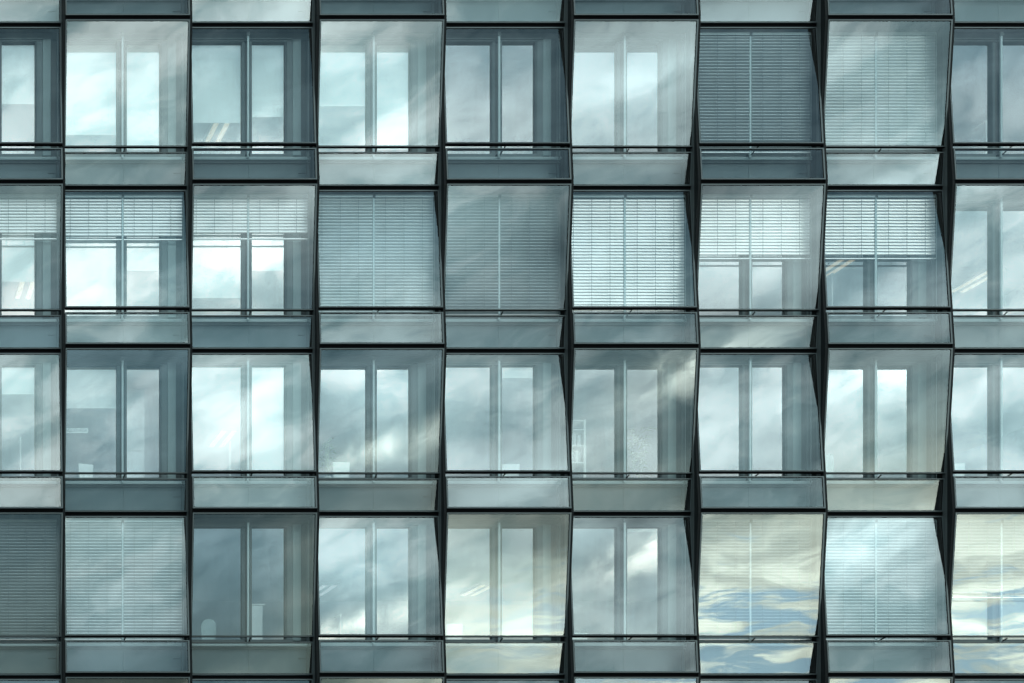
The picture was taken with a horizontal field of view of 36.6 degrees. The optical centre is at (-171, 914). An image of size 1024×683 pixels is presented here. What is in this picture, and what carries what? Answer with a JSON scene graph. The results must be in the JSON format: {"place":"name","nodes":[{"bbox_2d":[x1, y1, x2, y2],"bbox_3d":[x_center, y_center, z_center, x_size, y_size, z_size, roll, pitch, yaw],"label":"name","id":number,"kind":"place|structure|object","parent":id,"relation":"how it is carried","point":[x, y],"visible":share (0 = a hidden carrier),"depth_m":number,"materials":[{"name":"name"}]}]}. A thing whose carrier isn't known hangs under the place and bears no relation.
{"place":"outdoors","nodes":[
{"label":"outdoors","id":0,"kind":"place"},
{"bbox_2d":[127,390,144,477],"bbox_3d":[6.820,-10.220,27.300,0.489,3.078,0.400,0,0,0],"label":"white cabinet","id":1,"kind":"object","parent":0,"point":[135,430],"visible":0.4,"depth_m":27.10,"materials":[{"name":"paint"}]},
{"bbox_2d":[0,0,1023,682],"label":"office building","id":2,"kind":"structure","parent":0,"point":[750,388],"depth_m":26.31,"materials":[{"name":"black glass"}]},
{"bbox_2d":[2,45,33,104],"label":"roller blind","id":3,"kind":"object","parent":2,"relation":"attached to","point":[17,74],"visible":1,"depth_m":26.41,"materials":[{"name":"fabric"}]},
{"bbox_2d":[2,211,33,281],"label":"roller blind","id":4,"kind":"object","parent":2,"relation":"attached to","point":[17,260],"visible":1,"depth_m":26.41,"materials":[{"name":"fabric"}]},
{"bbox_2d":[2,367,33,394],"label":"roller blind","id":5,"kind":"object","parent":2,"relation":"attached to","point":[17,380],"visible":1,"depth_m":26.41,"materials":[{"name":"fabric"}]},
{"bbox_2d":[14,282,33,298],"bbox_3d":[4.862,-15.512,29.923,0.440,0.070,1.040,0,0,0],"label":"ceiling light","id":6,"kind":"object","parent":2,"relation":"attached to","point":[24,290],"visible":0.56,"depth_m":30.04,"materials":[{"name":"white paint"}]},
{"bbox_2d":[0,519,56,639],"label":"venetian blind","id":7,"kind":"object","parent":2,"relation":"attached to","point":[28,577],"visible":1,"depth_m":26.21,"materials":[{"name":"grey metal"}]},
{"bbox_2d":[0,194,56,239],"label":"venetian blind","id":8,"kind":"object","parent":2,"relation":"attached to","point":[27,202],"visible":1,"depth_m":26.21,"materials":[{"name":"grey plastic"}]},
{"bbox_2d":[0,0,56,20],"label":"window","id":9,"kind":"structure","parent":2,"relation":"in","point":[10,10],"depth_m":26.31,"materials":[{"name":"grey"}]},
{"bbox_2d":[0,681,56,682],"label":"window","id":10,"kind":"structure","parent":2,"relation":"in","point":[0,681],"depth_m":26.32,"materials":[{"name":"grey glass"}]},
{"bbox_2d":[0,33,57,177],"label":"window","id":11,"kind":"structure","parent":2,"relation":"in","point":[40,164],"depth_m":26.31,"materials":[{"name":"grey glass"}]},
{"bbox_2d":[0,196,57,346],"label":"window","id":12,"kind":"structure","parent":2,"relation":"in","point":[14,332],"depth_m":26.31,"materials":[{"name":"grey"}]},
{"bbox_2d":[0,357,57,506],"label":"window","id":13,"kind":"structure","parent":2,"relation":"in","point":[13,492],"depth_m":26.31,"materials":[{"name":"grey"}]},
{"bbox_2d":[0,518,57,672],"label":"window","id":14,"kind":"structure","parent":2,"relation":"in","point":[14,658],"depth_m":26.31,"materials":[{"name":"grey"}]},
{"bbox_2d":[66,428,87,432],"bbox_3d":[5.353,-10.562,26.402,0.586,0.104,0.008,0,0,0],"label":"lettered sign","id":15,"kind":"object","parent":2,"relation":"attached to","point":[76,430],"visible":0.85,"depth_m":26.40,"materials":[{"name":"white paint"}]},
{"bbox_2d":[78,463,92,477],"bbox_3d":[5.618,-9.657,26.554,0.359,0.437,0.130,0,0,-14],"label":"computer monitor","id":16,"kind":"object","parent":2,"relation":"on","point":[85,467],"visible":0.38,"depth_m":26.52,"materials":[{"name":"white paint"}]},
{"bbox_2d":[65,211,115,311],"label":"roller blind","id":17,"kind":"object","parent":2,"relation":"attached to","point":[90,273],"visible":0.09,"depth_m":26.41,"materials":[{"name":"fabric"}]},
{"bbox_2d":[66,45,115,134],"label":"roller blind","id":18,"kind":"object","parent":2,"relation":"attached to","point":[91,91],"visible":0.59,"depth_m":26.41,"materials":[{"name":"fabric"}]},
{"bbox_2d":[66,367,115,408],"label":"roller blind","id":19,"kind":"object","parent":2,"relation":"attached to","point":[91,387],"visible":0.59,"depth_m":26.41,"materials":[{"name":"fabric"}]},
{"bbox_2d":[57,0,181,20],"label":"window","id":20,"kind":"structure","parent":2,"relation":"in","point":[73,6],"depth_m":26.31,"materials":[{"name":"grey glass"}]},
{"bbox_2d":[57,32,181,183],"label":"window","id":21,"kind":"structure","parent":2,"relation":"in","point":[79,169],"depth_m":26.31,"materials":[{"name":"grey glass"}]},
{"bbox_2d":[57,194,181,346],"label":"window","id":22,"kind":"structure","parent":2,"relation":"in","point":[161,328],"depth_m":26.31,"materials":[{"name":"grey"}]},
{"bbox_2d":[57,356,181,509],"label":"window","id":23,"kind":"structure","parent":2,"relation":"in","point":[79,495],"depth_m":26.31,"materials":[{"name":"grey glass"}]},
{"bbox_2d":[57,518,181,672],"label":"window","id":24,"kind":"structure","parent":2,"relation":"in","point":[81,656],"depth_m":26.31,"materials":[{"name":"grey"}]},
{"bbox_2d":[57,680,181,682],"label":"window","id":25,"kind":"structure","parent":2,"relation":"in","point":[68,681],"depth_m":26.32,"materials":[{"name":"grey"}]},
{"bbox_2d":[65,519,181,639],"bbox_3d":[6.375,-7.251,26.218,2.539,2.608,0.104,0,0,0],"label":"venetian blind","id":26,"kind":"object","parent":2,"relation":"attached to","point":[152,576],"visible":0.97,"depth_m":26.21,"materials":[{"name":"grey"}]},
{"bbox_2d":[65,194,181,240],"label":"venetian blind","id":27,"kind":"object","parent":2,"relation":"attached to","point":[152,226],"visible":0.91,"depth_m":26.22,"materials":[{"name":"grey plastic"}]},
{"bbox_2d":[127,45,158,149],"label":"roller blind","id":28,"kind":"object","parent":2,"relation":"attached to","point":[142,94],"visible":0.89,"depth_m":26.41,"materials":[{"name":"fabric"}]},
{"bbox_2d":[127,211,159,270],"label":"roller blind","id":29,"kind":"object","parent":2,"relation":"attached to","point":[142,255],"visible":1,"depth_m":26.41,"materials":[{"name":"fabric"}]},
{"bbox_2d":[200,619,215,639],"bbox_3d":[8.411,-5.858,27.051,0.556,1.367,0.601,0,0,0],"label":"office chair","id":30,"kind":"object","parent":2,"relation":"on","point":[207,626],"visible":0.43,"depth_m":26.75,"materials":[{"name":"fabric"}]},
{"bbox_2d":[192,45,240,122],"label":"roller blind","id":31,"kind":"object","parent":2,"relation":"attached to","point":[216,79],"visible":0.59,"depth_m":26.41,"materials":[{"name":"fabric"}]},
{"bbox_2d":[192,211,240,297],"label":"roller blind","id":32,"kind":"object","parent":2,"relation":"attached to","point":[216,268],"visible":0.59,"depth_m":26.41,"materials":[{"name":"fabric"}]},
{"bbox_2d":[203,123,230,141],"bbox_3d":[9.426,-19.030,29.308,0.440,0.070,1.040,0,0,0],"label":"ceiling light","id":33,"kind":"object","parent":2,"relation":"attached to","point":[216,132],"visible":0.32,"depth_m":29.39,"materials":[{"name":"white paint"}]},
{"bbox_2d":[207,429,237,446],"bbox_3d":[9.901,-11.995,30.465,0.440,0.070,1.040,0,0,0],"label":"ceiling light","id":34,"kind":"object","parent":2,"relation":"attached to","point":[222,437],"visible":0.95,"depth_m":30.38,"materials":[{"name":"white paint"}]},
{"bbox_2d":[224,441,231,475],"bbox_3d":[8.893,-9.592,26.940,0.240,1.823,0.420,0,0,0],"label":"floor lamp","id":35,"kind":"object","parent":2,"relation":"on","point":[228,444],"visible":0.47,"depth_m":26.83,"materials":[{"name":"white paint"}]},
{"bbox_2d":[182,0,306,20],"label":"window","id":36,"kind":"structure","parent":2,"relation":"in","point":[202,10],"depth_m":26.31,"materials":[{"name":"grey"}]},
{"bbox_2d":[182,680,306,682],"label":"window","id":37,"kind":"structure","parent":2,"relation":"in","point":[182,680],"depth_m":26.32,"materials":[{"name":"grey"}]},
{"bbox_2d":[182,32,308,183],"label":"window","id":38,"kind":"structure","parent":2,"relation":"in","point":[289,164],"depth_m":26.31,"materials":[{"name":"grey"}]},
{"bbox_2d":[182,194,308,346],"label":"window","id":39,"kind":"structure","parent":2,"relation":"in","point":[206,332],"depth_m":26.31,"materials":[{"name":"grey"}]},
{"bbox_2d":[182,356,308,509],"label":"window","id":40,"kind":"structure","parent":2,"relation":"in","point":[207,492],"depth_m":26.31,"materials":[{"name":"grey glass"}]},
{"bbox_2d":[182,518,308,672],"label":"window","id":41,"kind":"structure","parent":2,"relation":"in","point":[206,658],"depth_m":26.31,"materials":[{"name":"grey glass"}]},
{"bbox_2d":[193,194,307,239],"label":"venetian blind","id":42,"kind":"object","parent":2,"relation":"attached to","point":[257,202],"visible":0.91,"depth_m":26.21,"materials":[{"name":"grey"}]},
{"bbox_2d":[252,604,264,639],"bbox_3d":[9.458,-6.022,26.990,0.388,1.717,0.420,0,0,0],"label":"white cabinet","id":43,"kind":"object","parent":2,"relation":"on","point":[257,619],"visible":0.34,"depth_m":26.80,"materials":[{"name":"paint"}]},
{"bbox_2d":[252,367,283,469],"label":"roller blind","id":44,"kind":"object","parent":2,"relation":"attached to","point":[267,418],"visible":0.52,"depth_m":26.41,"materials":[{"name":"fabric"}]},
{"bbox_2d":[252,45,283,116],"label":"roller blind","id":45,"kind":"object","parent":2,"relation":"attached to","point":[267,80],"visible":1,"depth_m":26.41,"materials":[{"name":"fabric"}]},
{"bbox_2d":[252,211,283,270],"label":"roller blind","id":46,"kind":"object","parent":2,"relation":"attached to","point":[267,255],"visible":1,"depth_m":26.41,"materials":[{"name":"fabric"}]},
{"bbox_2d":[319,438,337,477],"bbox_3d":[10.918,-9.921,26.576,0.556,0.963,0.509,0,0,0],"label":"potted plant","id":47,"kind":"object","parent":2,"relation":"on","point":[326,456],"visible":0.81,"depth_m":26.56,"materials":[{"name":"grey plant"}]},
{"bbox_2d":[319,583,338,595],"bbox_3d":[12.862,-8.478,31.573,0.440,0.070,1.040,0,0,0],"label":"ceiling light","id":48,"kind":"object","parent":2,"relation":"attached to","point":[324,588],"visible":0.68,"depth_m":31.23,"materials":[{"name":"white paint"}]},
{"bbox_2d":[332,462,349,477],"bbox_3d":[11.223,-9.680,26.555,0.388,0.482,0.130,0,0,0],"label":"computer monitor","id":49,"kind":"object","parent":2,"relation":"on","point":[341,467],"visible":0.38,"depth_m":26.52,"materials":[{"name":"white paint"}]},
{"bbox_2d":[319,45,364,106],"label":"roller blind","id":50,"kind":"object","parent":2,"relation":"attached to","point":[342,75],"visible":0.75,"depth_m":26.41,"materials":[{"name":"fabric"}]},
{"bbox_2d":[307,0,431,20],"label":"window","id":51,"kind":"structure","parent":2,"relation":"in","point":[327,6],"depth_m":26.31,"materials":[{"name":"grey"}]},
{"bbox_2d":[307,680,431,682],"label":"window","id":52,"kind":"structure","parent":2,"relation":"in","point":[322,681],"depth_m":26.32,"materials":[{"name":"grey glass"}]},
{"bbox_2d":[307,32,434,183],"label":"window","id":53,"kind":"structure","parent":2,"relation":"in","point":[333,169],"depth_m":26.31,"materials":[{"name":"grey glass"}]},
{"bbox_2d":[307,194,434,346],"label":"window","id":54,"kind":"structure","parent":2,"relation":"in","point":[333,328],"depth_m":26.31,"materials":[{"name":"grey"}]},
{"bbox_2d":[307,356,434,509],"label":"window","id":55,"kind":"structure","parent":2,"relation":"in","point":[333,495],"depth_m":26.31,"materials":[{"name":"grey glass"}]},
{"bbox_2d":[307,518,434,672],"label":"window","id":56,"kind":"structure","parent":2,"relation":"in","point":[335,656],"depth_m":26.31,"materials":[{"name":"grey"}]},
{"bbox_2d":[318,194,433,315],"bbox_3d":[11.815,-14.285,26.218,2.539,2.608,0.104,0,0,0],"label":"venetian blind","id":57,"kind":"object","parent":2,"relation":"attached to","point":[403,249],"visible":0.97,"depth_m":26.21,"materials":[{"name":"grey metal"}]},
{"bbox_2d":[377,45,407,149],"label":"roller blind","id":58,"kind":"object","parent":2,"relation":"attached to","point":[392,94],"visible":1,"depth_m":26.41,"materials":[{"name":"fabric"}]},
{"bbox_2d":[445,624,462,639],"bbox_3d":[13.718,-6.152,26.585,0.389,0.460,0.130,0,0,-6],"label":"computer monitor","id":59,"kind":"object","parent":2,"relation":"on","point":[454,629],"visible":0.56,"depth_m":26.55,"materials":[{"name":"white paint"}]},
{"bbox_2d":[459,583,488,595],"bbox_3d":[16.924,-8.478,31.573,0.440,0.070,1.040,0,0,0],"label":"ceiling light","id":60,"kind":"object","parent":2,"relation":"attached to","point":[477,589],"visible":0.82,"depth_m":31.53,"materials":[{"name":"white paint"}]},
{"bbox_2d":[432,0,556,20],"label":"window","id":61,"kind":"structure","parent":2,"relation":"in","point":[457,10],"depth_m":26.31,"materials":[{"name":"grey glass"}]},
{"bbox_2d":[432,680,556,682],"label":"window","id":62,"kind":"structure","parent":2,"relation":"in","point":[432,680],"depth_m":26.32,"materials":[{"name":"grey glass"}]},
{"bbox_2d":[432,32,559,183],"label":"window","id":63,"kind":"structure","parent":2,"relation":"in","point":[538,164],"depth_m":26.31,"materials":[{"name":"grey"}]},
{"bbox_2d":[432,194,559,346],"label":"window","id":64,"kind":"structure","parent":2,"relation":"in","point":[460,332],"depth_m":26.31,"materials":[{"name":"grey"}]},
{"bbox_2d":[432,356,559,509],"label":"window","id":65,"kind":"structure","parent":2,"relation":"in","point":[461,492],"depth_m":26.31,"materials":[{"name":"grey"}]},
{"bbox_2d":[432,518,559,672],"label":"window","id":66,"kind":"structure","parent":2,"relation":"in","point":[460,658],"depth_m":26.31,"materials":[{"name":"grey glass"}]},
{"bbox_2d":[445,194,558,314],"bbox_3d":[14.534,-14.285,26.218,2.539,2.608,0.104,0,0,0],"label":"venetian blind","id":67,"kind":"object","parent":2,"relation":"attached to","point":[529,250],"visible":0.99,"depth_m":26.21,"materials":[{"name":"grey metal"}]},
{"bbox_2d":[502,464,519,475],"bbox_3d":[14.953,-9.663,26.585,0.389,0.448,0.130,0,0,5],"label":"computer monitor","id":68,"kind":"object","parent":2,"relation":"on","point":[510,466],"visible":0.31,"depth_m":26.55,"materials":[{"name":"white paint"}]},
{"bbox_2d":[502,367,532,377],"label":"roller blind","id":69,"kind":"object","parent":2,"relation":"attached to","point":[517,372],"visible":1,"depth_m":26.41,"materials":[{"name":"fabric"}]},
{"bbox_2d":[572,420,585,477],"bbox_3d":[16.417,-9.785,26.890,0.464,2.209,0.540,0,0,0],"label":"open shelf","id":70,"kind":"object","parent":2,"relation":"on","point":[576,448],"visible":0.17,"depth_m":26.64,"materials":[{"name":"white paint"}]},
{"bbox_2d":[556,0,681,20],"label":"window","id":71,"kind":"structure","parent":2,"relation":"in","point":[581,6],"depth_m":26.31,"materials":[{"name":"grey"}]},
{"bbox_2d":[557,680,681,682],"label":"window","id":72,"kind":"structure","parent":2,"relation":"in","point":[577,681],"depth_m":26.32,"materials":[{"name":"grey"}]},
{"bbox_2d":[556,32,685,183],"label":"window","id":73,"kind":"structure","parent":2,"relation":"in","point":[587,169],"depth_m":26.31,"materials":[{"name":"grey"}]},
{"bbox_2d":[556,194,685,346],"bbox_3d":[17.192,-13.912,26.311,2.723,3.535,0.242,0,0,0],"label":"window","id":74,"kind":"structure","parent":2,"relation":"in","point":[587,328],"depth_m":26.31,"materials":[{"name":"grey"}]},
{"bbox_2d":[556,356,685,509],"bbox_3d":[17.192,-10.395,26.311,2.723,3.535,0.242,0,0,0],"label":"window","id":75,"kind":"structure","parent":2,"relation":"in","point":[587,495],"depth_m":26.31,"materials":[{"name":"grey"}]},
{"bbox_2d":[556,518,685,672],"bbox_3d":[17.192,-6.878,26.311,2.723,3.535,0.242,0,0,0],"label":"window","id":76,"kind":"structure","parent":2,"relation":"in","point":[589,656],"depth_m":26.31,"materials":[{"name":"grey glass"}]},
{"bbox_2d":[572,194,684,315],"bbox_3d":[17.254,-14.285,26.218,2.539,2.608,0.104,0,0,0],"label":"venetian blind","id":77,"kind":"object","parent":2,"relation":"attached to","point":[652,227],"visible":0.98,"depth_m":26.22,"materials":[{"name":"grey"}]},
{"bbox_2d":[627,528,656,531],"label":"roller blind","id":78,"kind":"object","parent":2,"relation":"attached to","point":[641,529],"visible":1,"depth_m":26.41,"materials":[{"name":"fabric"}]},
{"bbox_2d":[627,427,656,477],"bbox_3d":[17.917,-9.800,26.949,0.942,2.240,1.008,0,0,0],"label":"potted plant","id":79,"kind":"object","parent":2,"relation":"on","point":[636,455],"visible":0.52,"depth_m":26.88,"materials":[{"name":"grey plant"}]},
{"bbox_2d":[681,0,807,20],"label":"window","id":80,"kind":"structure","parent":2,"relation":"in","point":[711,10],"depth_m":26.31,"materials":[{"name":"grey glass"}]},
{"bbox_2d":[682,680,806,682],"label":"window","id":81,"kind":"structure","parent":2,"relation":"in","point":[682,680],"depth_m":26.32,"materials":[{"name":"grey glass"}]},
{"bbox_2d":[681,32,810,183],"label":"window","id":82,"kind":"structure","parent":2,"relation":"in","point":[713,165],"depth_m":26.31,"materials":[{"name":"grey glass"}]},
{"bbox_2d":[681,194,810,346],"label":"window","id":83,"kind":"structure","parent":2,"relation":"in","point":[714,332],"depth_m":26.31,"materials":[{"name":"grey"}]},
{"bbox_2d":[681,356,810,509],"bbox_3d":[19.912,-10.395,26.311,2.723,3.535,0.242,0,0,0],"label":"window","id":84,"kind":"structure","parent":2,"relation":"in","point":[715,492],"depth_m":26.31,"materials":[{"name":"grey"}]},
{"bbox_2d":[681,518,810,672],"bbox_3d":[19.912,-6.878,26.311,2.723,3.535,0.242,0,0,0],"label":"window","id":85,"kind":"structure","parent":2,"relation":"in","point":[714,658],"depth_m":26.31,"materials":[{"name":"grey glass"}]},
{"bbox_2d":[698,519,810,639],"bbox_3d":[19.974,-7.251,26.218,2.539,2.608,0.104,0,0,0],"label":"venetian blind","id":86,"kind":"object","parent":2,"relation":"attached to","point":[780,576],"visible":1,"depth_m":26.22,"materials":[{"name":"grey"}]},
{"bbox_2d":[698,32,810,153],"bbox_3d":[19.974,-17.802,26.218,2.539,2.608,0.104,0,0,0],"label":"venetian blind","id":87,"kind":"object","parent":2,"relation":"attached to","point":[780,86],"visible":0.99,"depth_m":26.21,"materials":[{"name":"grey metal"}]},
{"bbox_2d":[699,194,810,259],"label":"venetian blind","id":88,"kind":"object","parent":2,"relation":"attached to","point":[732,226],"visible":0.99,"depth_m":26.22,"materials":[{"name":"grey"}]},
{"bbox_2d":[825,454,833,477],"bbox_3d":[22.131,-9.445,27.051,0.556,1.506,0.601,0,0,0],"label":"office chair","id":89,"kind":"object","parent":2,"relation":"on","point":[829,460],"visible":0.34,"depth_m":26.75,"materials":[{"name":"fabric"}]},
{"bbox_2d":[826,273,833,315],"bbox_3d":[22.255,-13.214,26.940,0.240,2.033,0.420,0,0,0],"label":"floor lamp","id":90,"kind":"object","parent":2,"relation":"on","point":[831,274],"visible":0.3,"depth_m":26.85,"materials":[{"name":"grey metal"}]},
{"bbox_2d":[826,256,858,278],"bbox_3d":[24.079,-15.512,29.070,0.440,0.070,1.040,0,0,0],"label":"ceiling light","id":91,"kind":"object","parent":2,"relation":"attached to","point":[834,266],"visible":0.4,"depth_m":28.84,"materials":[{"name":"white paint"}]},
{"bbox_2d":[806,0,932,20],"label":"window","id":92,"kind":"structure","parent":2,"relation":"in","point":[836,6],"depth_m":26.31,"materials":[{"name":"grey glass"}]},
{"bbox_2d":[807,680,931,682],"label":"window","id":93,"kind":"structure","parent":2,"relation":"in","point":[831,681],"depth_m":26.32,"materials":[{"name":"grey glass"}]},
{"bbox_2d":[806,33,936,183],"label":"window","id":94,"kind":"structure","parent":2,"relation":"in","point":[841,169],"depth_m":26.31,"materials":[{"name":"grey glass"}]},
{"bbox_2d":[806,194,936,346],"bbox_3d":[22.631,-13.912,26.311,2.723,3.535,0.242,0,0,0],"label":"window","id":95,"kind":"structure","parent":2,"relation":"in","point":[908,328],"depth_m":26.31,"materials":[{"name":"grey"}]},
{"bbox_2d":[806,356,936,509],"bbox_3d":[22.631,-10.395,26.311,2.723,3.535,0.242,0,0,0],"label":"window","id":96,"kind":"structure","parent":2,"relation":"in","point":[841,495],"depth_m":26.31,"materials":[{"name":"grey glass"}]},
{"bbox_2d":[806,518,936,672],"bbox_3d":[22.631,-6.878,26.311,2.723,3.535,0.242,0,0,0],"label":"window","id":97,"kind":"structure","parent":2,"relation":"in","point":[843,656],"depth_m":26.31,"materials":[{"name":"grey"}]},
{"bbox_2d":[825,519,935,639],"bbox_3d":[22.694,-7.251,26.218,2.539,2.608,0.104,0,0,0],"label":"venetian blind","id":98,"kind":"object","parent":2,"relation":"attached to","point":[906,576],"visible":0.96,"depth_m":26.21,"materials":[{"name":"grey"}]},
{"bbox_2d":[825,32,935,151],"bbox_3d":[22.694,-17.802,26.218,2.539,2.608,0.104,0,0,0],"label":"venetian blind","id":99,"kind":"object","parent":2,"relation":"attached to","point":[906,86],"visible":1,"depth_m":26.21,"materials":[{"name":"grey metal"}]},
{"bbox_2d":[825,194,935,259],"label":"venetian blind","id":100,"kind":"object","parent":2,"relation":"attached to","point":[861,226],"visible":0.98,"depth_m":26.22,"materials":[{"name":"grey"}]},
{"bbox_2d":[954,463,964,475],"bbox_3d":[24.807,-9.670,26.585,0.239,0.463,0.130,0,0,0],"label":"computer monitor","id":101,"kind":"object","parent":2,"relation":"on","point":[959,466],"visible":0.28,"depth_m":26.55,"materials":[{"name":"white paint"}]},
{"bbox_2d":[931,32,1023,183],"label":"window","id":102,"kind":"structure","parent":2,"relation":"in","point":[988,165],"depth_m":26.31,"materials":[{"name":"grey glass"}]},
{"bbox_2d":[931,194,1023,346],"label":"window","id":103,"kind":"structure","parent":2,"relation":"in","point":[968,332],"depth_m":26.31,"materials":[{"name":"grey"}]},
{"bbox_2d":[931,356,1023,509],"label":"window","id":104,"kind":"structure","parent":2,"relation":"in","point":[969,492],"depth_m":26.31,"materials":[{"name":"grey glass"}]},
{"bbox_2d":[931,518,1023,672],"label":"window","id":105,"kind":"structure","parent":2,"relation":"in","point":[968,658],"depth_m":26.31,"materials":[{"name":"grey glass"}]},
{"bbox_2d":[932,0,1023,20],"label":"window","id":106,"kind":"structure","parent":2,"relation":"in","point":[965,10],"depth_m":26.31,"materials":[{"name":"grey glass"}]},
{"bbox_2d":[932,680,1023,682],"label":"window","id":107,"kind":"structure","parent":2,"relation":"in","point":[932,680],"depth_m":26.32,"materials":[{"name":"grey"}]},
{"bbox_2d":[952,268,1005,291],"bbox_3d":[28.059,-15.512,29.601,0.440,0.070,1.040,0,0,0],"label":"ceiling light","id":108,"kind":"object","parent":2,"relation":"attached to","point":[973,281],"visible":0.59,"depth_m":29.66,"materials":[{"name":"white paint"}]},
{"bbox_2d":[952,519,1023,597],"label":"venetian blind","id":109,"kind":"object","parent":2,"relation":"attached to","point":[977,558],"visible":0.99,"depth_m":26.22,"materials":[{"name":"grey"}]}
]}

